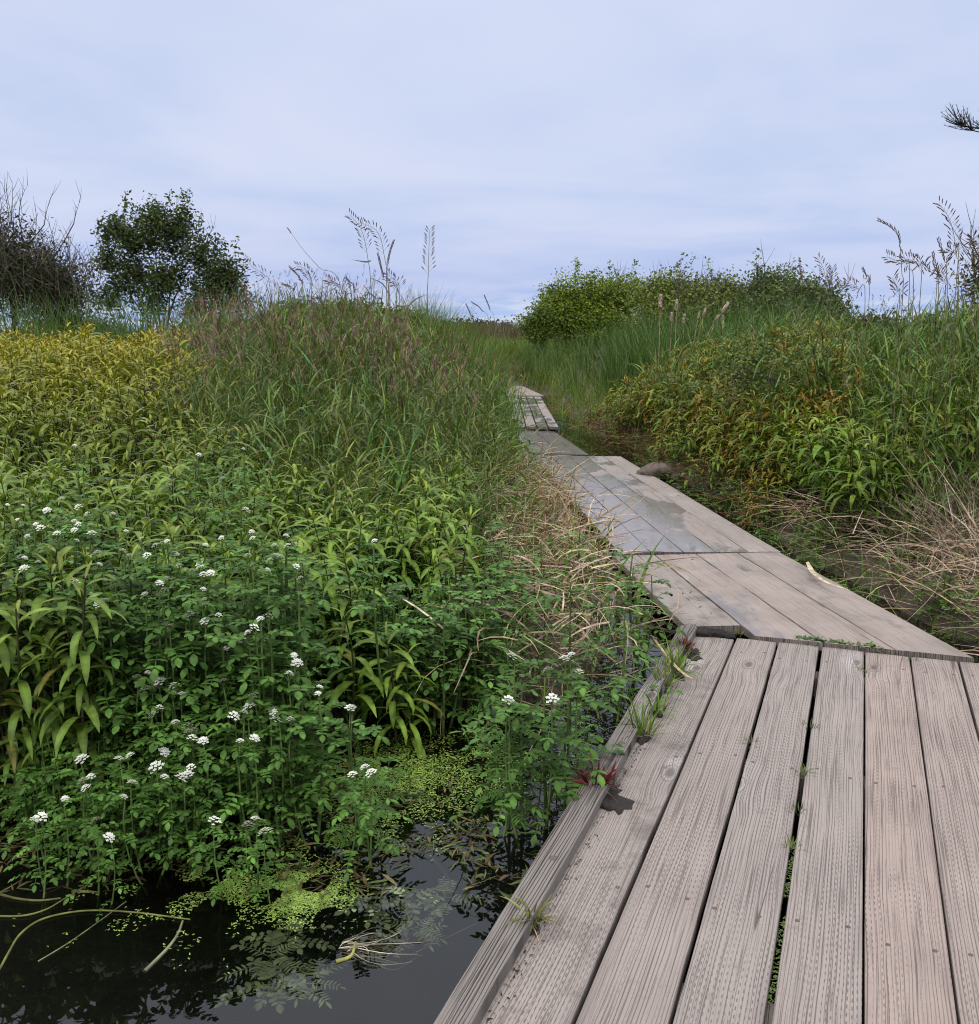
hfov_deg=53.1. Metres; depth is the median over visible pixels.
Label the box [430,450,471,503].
smartweed plant
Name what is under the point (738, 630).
moss sprig
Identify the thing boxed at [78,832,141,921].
watercress plant
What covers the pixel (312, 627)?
watercress plant
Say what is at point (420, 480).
smartweed plant
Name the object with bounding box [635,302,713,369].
cattail clump
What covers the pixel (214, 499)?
smartweed plant
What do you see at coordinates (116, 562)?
smartweed plant
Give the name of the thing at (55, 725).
smartweed plant
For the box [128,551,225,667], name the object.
watercress plant
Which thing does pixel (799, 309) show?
cattail clump
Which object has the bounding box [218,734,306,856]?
watercress plant
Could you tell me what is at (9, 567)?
smartweed plant
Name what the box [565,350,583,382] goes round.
cattail clump
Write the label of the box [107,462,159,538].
smartweed plant
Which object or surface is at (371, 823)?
watercress plant
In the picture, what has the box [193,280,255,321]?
cattail clump
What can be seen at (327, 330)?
seed head haze
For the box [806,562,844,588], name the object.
dead reed leaf
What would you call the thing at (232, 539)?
smartweed plant
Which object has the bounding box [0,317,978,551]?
smartweed foliage
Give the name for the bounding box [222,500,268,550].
smartweed plant
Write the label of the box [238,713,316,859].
watercress plant
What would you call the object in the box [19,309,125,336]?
shrub
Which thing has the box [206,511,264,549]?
smartweed plant
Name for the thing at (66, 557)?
smartweed plant
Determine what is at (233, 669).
watercress plant
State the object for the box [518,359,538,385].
cattail clump
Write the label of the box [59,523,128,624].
watercress plant
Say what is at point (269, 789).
watercress plant
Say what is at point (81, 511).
smartweed plant
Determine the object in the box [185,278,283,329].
cattail clump
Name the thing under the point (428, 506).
smartweed plant
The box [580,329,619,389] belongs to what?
cattail clump
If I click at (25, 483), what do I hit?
smartweed plant
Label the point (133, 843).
watercress plant
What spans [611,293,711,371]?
cattail clump
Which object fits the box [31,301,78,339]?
cattail clump
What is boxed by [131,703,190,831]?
watercress plant
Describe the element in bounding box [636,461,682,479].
rock
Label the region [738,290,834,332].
cattail clump
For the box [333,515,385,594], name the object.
smartweed plant
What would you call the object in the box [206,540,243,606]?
smartweed plant
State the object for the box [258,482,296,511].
smartweed plant
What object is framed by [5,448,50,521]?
smartweed plant
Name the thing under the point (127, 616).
smartweed plant
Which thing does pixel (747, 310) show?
cattail clump
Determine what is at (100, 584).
smartweed plant
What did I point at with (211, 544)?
smartweed plant
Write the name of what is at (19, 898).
floating stem
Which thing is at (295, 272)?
grass stalk
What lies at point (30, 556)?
watercress plant
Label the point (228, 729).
watercress plant
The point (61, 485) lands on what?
smartweed plant
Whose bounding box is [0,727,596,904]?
floating debris
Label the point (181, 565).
smartweed plant
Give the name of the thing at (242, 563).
watercress plant
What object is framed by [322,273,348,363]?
grass stalk
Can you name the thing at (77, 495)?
watercress plant
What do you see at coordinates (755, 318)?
cattail clump
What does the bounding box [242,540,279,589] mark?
smartweed plant
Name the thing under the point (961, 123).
conifer tree
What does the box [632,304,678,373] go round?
cattail clump
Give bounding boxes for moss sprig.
[734,628,749,635]
[739,735,760,746]
[783,835,806,852]
[787,800,805,814]
[793,761,819,776]
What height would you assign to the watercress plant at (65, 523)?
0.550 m
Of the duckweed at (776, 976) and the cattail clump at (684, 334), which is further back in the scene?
the cattail clump at (684, 334)
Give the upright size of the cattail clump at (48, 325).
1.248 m
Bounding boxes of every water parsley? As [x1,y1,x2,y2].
[370,756,412,802]
[462,689,511,743]
[474,769,539,836]
[517,765,563,817]
[531,754,575,796]
[568,715,604,757]
[574,632,614,673]
[602,663,646,708]
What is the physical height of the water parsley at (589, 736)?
0.192 m
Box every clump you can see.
[0,276,27,341]
[0,279,45,343]
[0,286,78,344]
[0,286,87,354]
[0,291,75,341]
[0,299,20,343]
[1,299,48,343]
[2,284,88,343]
[4,285,80,343]
[7,291,81,340]
[8,301,101,346]
[9,287,94,339]
[10,300,65,335]
[22,280,120,351]
[25,295,130,342]
[28,282,116,334]
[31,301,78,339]
[33,298,109,343]
[48,273,151,349]
[57,301,147,347]
[73,276,160,344]
[76,299,169,339]
[80,302,156,339]
[89,277,190,344]
[89,305,158,384]
[90,276,188,341]
[91,288,172,348]
[91,297,152,339]
[97,294,157,348]
[103,283,215,349]
[106,293,183,339]
[108,300,162,340]
[112,264,230,349]
[123,275,199,342]
[149,278,254,342]
[161,280,251,339]
[166,290,207,340]
[170,274,248,326]
[170,280,256,331]
[174,280,248,337]
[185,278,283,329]
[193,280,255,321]
[510,362,533,379]
[515,336,532,363]
[516,343,535,376]
[518,334,538,358]
[518,338,541,374]
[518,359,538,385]
[523,341,552,377]
[525,340,551,374]
[542,335,568,359]
[558,339,582,359]
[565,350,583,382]
[570,338,598,380]
[572,320,603,363]
[573,331,629,398]
[573,361,592,394]
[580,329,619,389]
[583,314,634,389]
[585,320,657,398]
[586,330,627,389]
[586,335,637,386]
[587,317,626,362]
[588,322,632,386]
[592,317,666,381]
[592,320,636,374]
[592,335,634,403]
[593,336,645,396]
[601,310,668,383]
[603,318,664,382]
[603,332,632,383]
[605,298,669,375]
[609,302,698,358]
[610,294,675,350]
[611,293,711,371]
[612,309,671,389]
[614,305,689,372]
[614,312,652,365]
[614,320,653,386]
[619,324,676,385]
[621,326,666,375]
[624,303,733,364]
[627,299,685,347]
[629,298,698,345]
[629,301,692,348]
[629,316,684,370]
[629,316,685,371]
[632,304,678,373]
[633,293,702,344]
[634,321,712,366]
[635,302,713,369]
[636,300,703,351]
[638,301,719,404]
[644,299,698,358]
[648,296,701,360]
[651,296,741,354]
[653,298,713,357]
[657,285,759,348]
[661,319,716,351]
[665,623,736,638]
[670,297,723,354]
[672,302,740,349]
[679,300,752,340]
[686,292,753,335]
[686,297,781,346]
[687,296,772,339]
[690,300,771,336]
[695,299,772,341]
[697,293,782,333]
[704,291,782,339]
[707,294,808,330]
[717,286,777,332]
[720,297,798,332]
[724,293,797,336]
[724,294,840,340]
[734,283,812,330]
[735,284,813,330]
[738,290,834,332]
[740,290,841,327]
[748,292,845,327]
[760,285,829,328]
[766,295,829,333]
[767,285,874,333]
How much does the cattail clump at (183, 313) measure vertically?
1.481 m
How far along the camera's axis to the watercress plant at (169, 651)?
2.95 m
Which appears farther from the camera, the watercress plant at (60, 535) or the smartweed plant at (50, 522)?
the smartweed plant at (50, 522)
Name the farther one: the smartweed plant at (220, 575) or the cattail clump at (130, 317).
the cattail clump at (130, 317)
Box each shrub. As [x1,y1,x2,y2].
[0,173,70,349]
[4,184,109,336]
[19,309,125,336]
[264,294,317,320]
[306,293,387,330]
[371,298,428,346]
[435,313,514,326]
[512,294,563,357]
[524,256,650,355]
[615,252,708,344]
[670,256,752,339]
[728,245,804,327]
[764,257,863,333]
[849,305,917,336]
[889,311,965,333]
[942,205,978,312]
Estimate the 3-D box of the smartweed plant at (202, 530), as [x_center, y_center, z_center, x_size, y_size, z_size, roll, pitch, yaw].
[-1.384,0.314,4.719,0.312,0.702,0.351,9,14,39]
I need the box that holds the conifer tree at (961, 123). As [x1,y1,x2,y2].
[941,104,978,131]
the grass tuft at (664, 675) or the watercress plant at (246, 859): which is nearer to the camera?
the watercress plant at (246, 859)
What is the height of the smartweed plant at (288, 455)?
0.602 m
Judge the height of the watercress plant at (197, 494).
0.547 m
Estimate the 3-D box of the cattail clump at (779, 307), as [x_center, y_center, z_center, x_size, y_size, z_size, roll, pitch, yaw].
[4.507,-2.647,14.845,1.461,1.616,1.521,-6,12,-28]
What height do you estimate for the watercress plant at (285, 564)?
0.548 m
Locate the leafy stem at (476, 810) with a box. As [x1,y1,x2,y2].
[448,724,534,812]
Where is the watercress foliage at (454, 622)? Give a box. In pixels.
[0,416,978,865]
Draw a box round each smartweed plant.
[0,454,23,522]
[0,460,33,525]
[0,463,44,540]
[0,467,41,544]
[0,473,62,555]
[0,490,18,552]
[0,491,54,554]
[0,494,33,561]
[0,506,21,567]
[0,514,33,571]
[0,515,57,672]
[0,530,27,595]
[0,539,52,599]
[0,542,31,711]
[0,554,49,802]
[0,562,31,802]
[0,568,40,813]
[0,573,70,812]
[0,577,41,782]
[0,582,44,805]
[0,591,48,822]
[0,599,34,780]
[0,599,63,817]
[0,670,38,832]
[1,553,94,739]
[2,476,54,545]
[3,563,13,580]
[4,595,62,780]
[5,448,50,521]
[5,494,56,542]
[6,603,73,743]
[7,495,52,527]
[10,480,82,540]
[14,473,55,521]
[15,516,72,565]
[16,471,58,506]
[17,635,89,817]
[19,541,76,681]
[20,467,70,538]
[20,486,56,563]
[20,541,73,642]
[24,454,95,533]
[24,463,81,525]
[25,552,123,824]
[26,582,109,769]
[28,611,100,806]
[31,468,75,537]
[31,529,63,564]
[32,593,80,766]
[33,618,81,765]
[35,468,81,537]
[35,497,82,555]
[36,454,90,513]
[37,505,67,538]
[37,512,75,562]
[38,561,128,815]
[40,575,134,789]
[41,465,87,519]
[42,599,113,736]
[48,550,104,645]
[50,545,121,738]
[51,508,86,538]
[55,498,98,605]
[59,595,142,778]
[60,504,105,564]
[62,473,109,533]
[65,483,109,549]
[66,547,120,720]
[67,475,125,538]
[69,497,132,561]
[71,493,125,570]
[74,517,113,564]
[82,512,127,572]
[85,583,133,739]
[86,463,129,527]
[87,547,139,702]
[90,479,154,559]
[94,467,156,549]
[95,464,144,533]
[95,523,121,559]
[95,559,124,642]
[96,493,160,553]
[98,507,131,571]
[101,527,145,571]
[102,544,200,717]
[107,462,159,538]
[107,505,157,550]
[108,538,146,602]
[110,479,166,540]
[110,510,159,594]
[112,479,160,538]
[115,522,170,665]
[120,518,168,551]
[122,491,171,562]
[125,494,179,554]
[131,475,181,538]
[131,526,163,563]
[132,557,156,645]
[135,458,185,546]
[136,519,214,629]
[137,470,209,527]
[141,447,192,518]
[143,521,209,604]
[145,462,203,523]
[147,460,206,541]
[147,464,208,546]
[154,477,208,546]
[154,521,215,628]
[155,502,226,567]
[156,543,196,616]
[164,517,223,569]
[168,504,228,568]
[180,536,258,640]
[183,500,218,552]
[185,482,234,542]
[190,478,231,534]
[199,489,245,562]
[199,507,257,566]
[201,527,255,574]
[203,503,246,546]
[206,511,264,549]
[206,529,258,578]
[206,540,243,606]
[206,542,263,665]
[208,509,255,534]
[213,487,285,544]
[213,550,291,661]
[215,493,260,524]
[215,513,246,553]
[217,564,274,668]
[221,536,288,658]
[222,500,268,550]
[225,436,264,495]
[234,524,269,575]
[235,456,278,512]
[242,421,278,483]
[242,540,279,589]
[250,469,293,532]
[250,492,296,549]
[254,529,276,556]
[255,477,299,537]
[256,509,285,576]
[256,513,316,579]
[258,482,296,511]
[263,506,317,570]
[264,501,298,549]
[265,487,308,546]
[266,464,329,550]
[267,540,346,689]
[268,475,319,550]
[271,449,306,494]
[278,435,316,481]
[278,459,331,529]
[281,536,349,636]
[283,503,343,577]
[286,480,323,529]
[290,508,359,599]
[298,552,357,688]
[303,467,324,526]
[303,495,343,546]
[304,512,363,597]
[305,497,368,551]
[308,531,354,589]
[310,463,344,526]
[310,605,389,745]
[314,542,388,668]
[315,528,369,617]
[317,516,342,552]
[318,478,369,543]
[319,582,384,709]
[330,485,378,544]
[331,498,371,555]
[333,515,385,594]
[335,511,368,569]
[350,502,401,587]
[351,621,427,757]
[362,503,423,588]
[367,507,429,608]
[374,643,444,758]
[376,455,423,515]
[379,526,426,607]
[385,508,441,616]
[386,477,435,533]
[389,470,426,505]
[389,480,447,606]
[389,511,433,577]
[390,499,453,624]
[398,474,449,542]
[398,553,451,669]
[402,469,457,552]
[405,478,460,604]
[413,492,467,570]
[414,528,469,620]
[419,497,481,601]
[425,457,464,499]
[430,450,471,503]
[430,470,477,548]
[434,506,491,603]
[437,473,477,537]
[438,467,482,540]
[440,508,478,584]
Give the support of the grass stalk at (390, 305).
on the ground at (557, 690)
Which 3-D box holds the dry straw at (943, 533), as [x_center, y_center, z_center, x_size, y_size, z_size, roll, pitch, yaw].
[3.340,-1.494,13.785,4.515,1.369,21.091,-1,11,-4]
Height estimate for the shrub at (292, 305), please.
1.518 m
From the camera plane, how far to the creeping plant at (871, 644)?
4.41 m
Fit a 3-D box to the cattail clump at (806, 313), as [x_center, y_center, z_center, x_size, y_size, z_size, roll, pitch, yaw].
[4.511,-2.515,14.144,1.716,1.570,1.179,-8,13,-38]
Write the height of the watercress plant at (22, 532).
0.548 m
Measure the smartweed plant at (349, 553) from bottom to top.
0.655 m
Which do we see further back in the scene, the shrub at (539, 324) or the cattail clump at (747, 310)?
the shrub at (539, 324)
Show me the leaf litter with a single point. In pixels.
(623, 768)
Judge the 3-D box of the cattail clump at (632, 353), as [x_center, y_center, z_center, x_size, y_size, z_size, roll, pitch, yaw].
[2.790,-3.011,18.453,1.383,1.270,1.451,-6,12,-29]
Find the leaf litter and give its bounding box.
[486,437,724,1022]
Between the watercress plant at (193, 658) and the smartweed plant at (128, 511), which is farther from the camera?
the smartweed plant at (128, 511)
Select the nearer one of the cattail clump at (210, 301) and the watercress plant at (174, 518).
the watercress plant at (174, 518)
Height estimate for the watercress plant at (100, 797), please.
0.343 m
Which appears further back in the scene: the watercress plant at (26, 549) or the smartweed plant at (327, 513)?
the smartweed plant at (327, 513)
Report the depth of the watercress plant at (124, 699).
2.98 m
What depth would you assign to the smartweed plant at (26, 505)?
4.90 m
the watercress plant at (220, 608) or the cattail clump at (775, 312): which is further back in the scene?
the cattail clump at (775, 312)
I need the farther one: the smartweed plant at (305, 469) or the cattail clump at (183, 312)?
the cattail clump at (183, 312)
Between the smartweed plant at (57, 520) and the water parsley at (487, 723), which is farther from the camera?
the smartweed plant at (57, 520)
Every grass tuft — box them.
[501,894,561,939]
[602,688,677,744]
[633,630,715,680]
[637,676,684,723]
[640,649,695,693]
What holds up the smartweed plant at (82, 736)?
on the ground at (557, 690)
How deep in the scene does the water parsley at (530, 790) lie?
3.10 m
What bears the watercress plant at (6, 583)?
on the ground at (557, 690)
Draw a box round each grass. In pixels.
[0,274,577,606]
[0,318,928,394]
[97,274,664,788]
[543,279,978,635]
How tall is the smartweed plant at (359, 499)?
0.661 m
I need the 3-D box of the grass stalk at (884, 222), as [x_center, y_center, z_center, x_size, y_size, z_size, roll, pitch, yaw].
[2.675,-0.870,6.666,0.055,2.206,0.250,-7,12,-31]
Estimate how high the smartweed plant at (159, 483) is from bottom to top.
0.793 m
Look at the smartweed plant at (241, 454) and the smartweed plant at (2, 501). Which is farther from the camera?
the smartweed plant at (241, 454)
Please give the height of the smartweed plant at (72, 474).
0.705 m
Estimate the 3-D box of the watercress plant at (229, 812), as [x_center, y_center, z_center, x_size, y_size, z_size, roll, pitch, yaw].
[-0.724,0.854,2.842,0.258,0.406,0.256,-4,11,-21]
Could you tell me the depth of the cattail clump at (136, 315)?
15.17 m
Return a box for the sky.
[0,0,978,330]
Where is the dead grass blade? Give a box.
[652,637,691,677]
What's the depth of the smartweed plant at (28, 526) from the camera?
5.14 m
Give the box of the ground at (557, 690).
[1,332,978,850]
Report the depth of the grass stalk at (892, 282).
7.27 m
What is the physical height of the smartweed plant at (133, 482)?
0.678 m
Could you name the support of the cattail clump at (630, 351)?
on the ground at (557, 690)
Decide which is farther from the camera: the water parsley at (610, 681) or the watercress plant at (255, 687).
the water parsley at (610, 681)
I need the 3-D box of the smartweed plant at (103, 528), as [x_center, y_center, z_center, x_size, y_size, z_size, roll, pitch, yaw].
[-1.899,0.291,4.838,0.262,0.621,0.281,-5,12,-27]
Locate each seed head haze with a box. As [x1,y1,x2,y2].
[131,263,525,417]
[721,285,978,393]
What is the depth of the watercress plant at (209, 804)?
2.89 m
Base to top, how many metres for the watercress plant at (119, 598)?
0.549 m
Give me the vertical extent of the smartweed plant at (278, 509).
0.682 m
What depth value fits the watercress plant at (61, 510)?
3.69 m
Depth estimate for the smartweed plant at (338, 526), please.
4.91 m
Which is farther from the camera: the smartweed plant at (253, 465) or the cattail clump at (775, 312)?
the cattail clump at (775, 312)
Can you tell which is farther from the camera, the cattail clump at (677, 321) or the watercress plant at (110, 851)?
the cattail clump at (677, 321)
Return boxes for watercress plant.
[0,503,41,576]
[0,504,68,583]
[0,518,60,596]
[0,524,46,594]
[0,529,34,638]
[0,564,66,685]
[1,556,59,643]
[2,522,78,599]
[3,534,57,641]
[3,554,52,686]
[3,560,96,693]
[3,812,77,897]
[6,556,110,718]
[7,517,87,578]
[9,548,76,688]
[9,549,95,687]
[10,579,141,718]
[12,816,80,894]
[14,496,101,570]
[14,524,76,626]
[16,530,109,628]
[19,527,113,649]
[21,507,83,598]
[27,754,131,867]
[31,592,147,753]
[34,539,138,687]
[34,795,107,886]
[37,512,140,578]
[43,456,115,562]
[43,530,129,674]
[44,504,120,587]
[44,519,125,602]
[44,522,139,609]
[44,784,130,877]
[46,444,127,540]
[49,770,131,874]
[50,574,141,733]
[52,775,132,870]
[55,508,143,644]
[55,602,171,763]
[56,550,161,703]
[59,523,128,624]
[61,566,165,681]
[63,817,127,904]
[65,598,155,752]
[68,562,156,701]
[77,512,151,649]
[77,548,178,673]
[77,578,172,737]
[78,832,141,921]
[79,756,157,870]
[87,794,178,882]
[92,552,203,699]
[93,537,178,676]
[93,553,178,687]
[95,592,199,722]
[95,674,169,772]
[96,588,222,726]
[96,752,176,858]
[97,530,181,677]
[98,780,167,873]
[101,670,180,800]
[104,685,203,796]
[105,685,191,790]
[109,580,220,701]
[111,543,197,688]
[112,623,218,781]
[112,759,196,869]
[113,676,200,789]
[117,774,206,874]
[122,541,225,695]
[124,576,233,719]
[124,710,191,837]
[126,619,236,754]
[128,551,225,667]
[130,682,223,807]
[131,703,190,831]
[133,691,218,792]
[133,747,211,862]
[135,539,239,659]
[135,610,246,776]
[137,719,219,834]
[138,563,232,697]
[146,612,245,777]
[147,561,243,706]
[147,772,221,871]
[149,568,253,703]
[151,617,250,755]
[151,691,214,794]
[151,722,231,845]
[152,723,246,851]
[153,769,236,873]
[156,570,267,718]
[156,727,228,853]
[158,763,234,869]
[159,571,261,726]
[160,598,253,758]
[162,543,236,672]
[162,602,266,749]
[163,612,276,757]
[163,734,244,844]
[164,452,244,547]
[164,565,252,685]
[165,459,244,568]
[167,587,260,739]
[171,543,248,664]
[172,675,270,823]
[177,736,257,861]
[178,643,257,795]
[182,637,315,794]
[183,535,276,686]
[188,646,277,794]
[189,710,293,847]
[189,816,248,906]
[195,468,272,576]
[195,477,266,594]
[196,641,287,793]
[198,710,295,838]
[199,553,305,694]
[200,736,287,853]
[201,442,268,539]
[202,623,317,789]
[202,630,313,804]
[204,438,267,521]
[204,699,305,832]
[206,616,316,759]
[207,563,312,710]
[209,507,293,617]
[209,820,271,897]
[211,638,313,789]
[212,529,305,664]
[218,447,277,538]
[218,567,325,716]
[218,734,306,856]
[221,536,315,673]
[221,693,303,832]
[222,614,331,781]
[222,816,284,902]
[226,670,345,825]
[227,708,325,846]
[232,553,321,703]
[232,558,335,704]
[234,827,294,906]
[235,534,327,673]
[237,543,328,690]
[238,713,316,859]
[244,716,331,842]
[245,576,339,729]
[246,543,347,671]
[246,554,349,702]
[246,563,341,705]
[247,658,352,820]
[252,652,356,807]
[260,542,349,692]
[276,684,385,829]
[282,691,385,835]
[299,704,390,833]
[300,704,395,834]
[318,539,423,683]
[321,764,399,865]
[322,771,398,881]
[337,766,412,866]
[449,697,556,828]
[461,695,559,837]
[464,674,580,825]
[465,652,564,804]
[501,667,598,812]
[505,693,587,845]
[515,655,629,805]
[523,652,626,811]
[526,669,623,791]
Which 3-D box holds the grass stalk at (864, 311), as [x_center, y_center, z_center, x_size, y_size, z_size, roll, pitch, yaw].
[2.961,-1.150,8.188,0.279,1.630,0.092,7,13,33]
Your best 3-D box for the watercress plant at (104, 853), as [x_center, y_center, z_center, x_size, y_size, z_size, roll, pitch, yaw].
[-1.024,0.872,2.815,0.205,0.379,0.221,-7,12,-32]
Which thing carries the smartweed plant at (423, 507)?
on the ground at (557, 690)
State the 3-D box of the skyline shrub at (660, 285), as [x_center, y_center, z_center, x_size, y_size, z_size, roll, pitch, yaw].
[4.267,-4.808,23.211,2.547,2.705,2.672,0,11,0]
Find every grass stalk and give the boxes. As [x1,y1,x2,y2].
[240,253,274,359]
[281,282,302,371]
[287,228,349,385]
[288,265,306,388]
[292,261,315,372]
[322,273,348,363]
[345,208,374,400]
[345,275,358,388]
[355,217,391,398]
[366,254,393,406]
[382,268,405,395]
[386,240,394,399]
[407,225,435,437]
[466,304,476,341]
[471,301,491,368]
[484,294,495,339]
[798,265,803,357]
[814,253,833,355]
[826,263,838,357]
[835,274,864,418]
[861,267,870,359]
[877,217,903,512]
[882,249,916,452]
[887,273,907,436]
[897,245,913,522]
[902,252,930,426]
[922,260,940,433]
[923,251,938,458]
[932,237,948,454]
[933,195,967,479]
[934,263,954,423]
[938,241,969,470]
[958,230,978,530]
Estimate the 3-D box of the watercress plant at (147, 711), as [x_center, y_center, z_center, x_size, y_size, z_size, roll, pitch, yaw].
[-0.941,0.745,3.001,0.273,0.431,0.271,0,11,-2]
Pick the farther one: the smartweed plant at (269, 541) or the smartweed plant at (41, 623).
the smartweed plant at (269, 541)
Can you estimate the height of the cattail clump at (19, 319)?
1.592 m
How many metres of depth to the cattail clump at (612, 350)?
19.39 m
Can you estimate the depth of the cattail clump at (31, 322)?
15.34 m
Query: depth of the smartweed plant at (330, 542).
4.49 m
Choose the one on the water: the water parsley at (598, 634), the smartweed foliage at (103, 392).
the water parsley at (598, 634)
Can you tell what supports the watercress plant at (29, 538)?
on the watercress foliage at (454, 622)
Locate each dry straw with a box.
[393,425,701,758]
[536,370,978,654]
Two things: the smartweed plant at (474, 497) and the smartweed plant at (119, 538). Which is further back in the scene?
the smartweed plant at (474, 497)
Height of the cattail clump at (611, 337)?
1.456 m
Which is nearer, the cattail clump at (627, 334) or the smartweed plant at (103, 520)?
the smartweed plant at (103, 520)
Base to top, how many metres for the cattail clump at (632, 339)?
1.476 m
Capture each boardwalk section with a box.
[433,625,978,1023]
[507,386,543,396]
[508,396,558,428]
[518,428,587,454]
[536,455,780,555]
[613,552,973,664]
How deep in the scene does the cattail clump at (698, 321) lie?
18.55 m
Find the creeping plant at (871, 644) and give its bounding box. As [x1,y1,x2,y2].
[795,635,883,651]
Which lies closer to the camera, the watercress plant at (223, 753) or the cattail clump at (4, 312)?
the watercress plant at (223, 753)
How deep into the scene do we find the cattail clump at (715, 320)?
14.27 m
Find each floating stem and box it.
[0,885,86,916]
[0,893,60,901]
[0,909,190,969]
[38,901,126,961]
[143,920,183,971]
[323,809,375,827]
[335,941,356,962]
[454,823,555,836]
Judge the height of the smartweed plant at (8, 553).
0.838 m
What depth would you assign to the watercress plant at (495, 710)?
3.08 m
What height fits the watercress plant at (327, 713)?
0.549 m
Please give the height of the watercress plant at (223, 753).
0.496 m
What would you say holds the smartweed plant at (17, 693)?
in the water
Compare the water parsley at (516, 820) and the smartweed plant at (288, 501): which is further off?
the smartweed plant at (288, 501)
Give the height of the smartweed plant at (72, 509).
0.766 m
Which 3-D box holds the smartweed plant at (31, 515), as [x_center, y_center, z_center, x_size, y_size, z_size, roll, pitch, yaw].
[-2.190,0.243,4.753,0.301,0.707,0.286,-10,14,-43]
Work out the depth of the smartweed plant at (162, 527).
4.79 m
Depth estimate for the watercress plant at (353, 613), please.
3.46 m
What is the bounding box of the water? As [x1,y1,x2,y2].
[0,396,978,1023]
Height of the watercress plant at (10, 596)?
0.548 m
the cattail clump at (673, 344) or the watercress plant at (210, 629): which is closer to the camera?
the watercress plant at (210, 629)
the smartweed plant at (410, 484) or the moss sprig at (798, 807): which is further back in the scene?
the smartweed plant at (410, 484)
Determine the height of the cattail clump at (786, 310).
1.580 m
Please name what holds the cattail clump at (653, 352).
on the ground at (557, 690)
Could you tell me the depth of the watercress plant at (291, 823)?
2.92 m
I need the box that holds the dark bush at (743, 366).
[670,318,843,412]
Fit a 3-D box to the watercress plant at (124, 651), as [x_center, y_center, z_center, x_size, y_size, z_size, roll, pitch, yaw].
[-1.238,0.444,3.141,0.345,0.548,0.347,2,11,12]
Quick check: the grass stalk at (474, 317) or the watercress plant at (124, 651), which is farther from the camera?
the grass stalk at (474, 317)
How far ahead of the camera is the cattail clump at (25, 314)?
16.12 m
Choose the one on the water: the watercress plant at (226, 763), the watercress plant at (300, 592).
the watercress plant at (226, 763)
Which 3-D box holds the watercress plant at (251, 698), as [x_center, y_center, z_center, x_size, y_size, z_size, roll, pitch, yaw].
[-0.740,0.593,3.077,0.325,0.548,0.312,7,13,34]
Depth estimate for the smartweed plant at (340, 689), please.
3.54 m
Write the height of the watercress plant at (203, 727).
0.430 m
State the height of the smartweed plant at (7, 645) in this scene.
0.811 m
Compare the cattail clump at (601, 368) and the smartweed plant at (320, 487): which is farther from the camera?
the cattail clump at (601, 368)
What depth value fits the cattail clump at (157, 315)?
14.11 m
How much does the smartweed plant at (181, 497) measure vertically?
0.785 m
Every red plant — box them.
[565,755,634,814]
[670,635,702,660]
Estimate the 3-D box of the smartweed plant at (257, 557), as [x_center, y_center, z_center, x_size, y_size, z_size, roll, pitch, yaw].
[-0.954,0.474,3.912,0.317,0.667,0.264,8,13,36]
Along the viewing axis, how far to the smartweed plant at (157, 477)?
5.37 m
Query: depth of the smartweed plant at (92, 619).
2.97 m
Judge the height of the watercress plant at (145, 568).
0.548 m
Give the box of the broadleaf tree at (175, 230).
[86,187,265,336]
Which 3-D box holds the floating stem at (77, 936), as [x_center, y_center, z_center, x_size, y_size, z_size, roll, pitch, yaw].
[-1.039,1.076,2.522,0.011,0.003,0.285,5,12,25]
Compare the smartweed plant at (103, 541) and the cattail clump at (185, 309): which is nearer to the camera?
the smartweed plant at (103, 541)
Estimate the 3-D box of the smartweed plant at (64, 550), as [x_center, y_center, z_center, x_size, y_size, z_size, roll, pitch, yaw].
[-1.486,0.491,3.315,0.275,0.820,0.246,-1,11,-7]
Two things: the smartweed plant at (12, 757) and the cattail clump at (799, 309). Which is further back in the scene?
the cattail clump at (799, 309)
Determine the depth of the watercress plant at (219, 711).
3.07 m
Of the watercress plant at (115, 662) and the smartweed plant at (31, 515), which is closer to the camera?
the watercress plant at (115, 662)
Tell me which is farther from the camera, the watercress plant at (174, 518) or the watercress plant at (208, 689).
the watercress plant at (174, 518)
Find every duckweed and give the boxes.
[13,845,368,973]
[181,713,593,868]
[768,841,794,1002]
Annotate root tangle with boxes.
[339,931,420,964]
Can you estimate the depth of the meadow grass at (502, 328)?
29.16 m
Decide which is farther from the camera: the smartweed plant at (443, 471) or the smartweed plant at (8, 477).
the smartweed plant at (443, 471)
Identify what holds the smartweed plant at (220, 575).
on the ground at (557, 690)
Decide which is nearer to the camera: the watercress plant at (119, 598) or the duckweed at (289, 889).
the duckweed at (289, 889)
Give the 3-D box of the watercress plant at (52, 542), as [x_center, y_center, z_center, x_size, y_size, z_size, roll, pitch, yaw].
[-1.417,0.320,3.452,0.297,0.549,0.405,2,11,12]
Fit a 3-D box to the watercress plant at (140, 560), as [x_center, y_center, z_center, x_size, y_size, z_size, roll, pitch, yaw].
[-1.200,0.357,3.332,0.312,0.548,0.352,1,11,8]
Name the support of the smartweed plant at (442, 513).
on the ground at (557, 690)
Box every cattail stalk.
[658,294,662,377]
[670,312,672,354]
[674,299,678,356]
[682,314,685,338]
[691,311,699,357]
[696,307,706,345]
[696,314,719,360]
[707,302,728,340]
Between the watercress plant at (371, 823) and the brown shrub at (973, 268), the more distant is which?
the brown shrub at (973, 268)
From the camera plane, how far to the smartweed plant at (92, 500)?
5.27 m

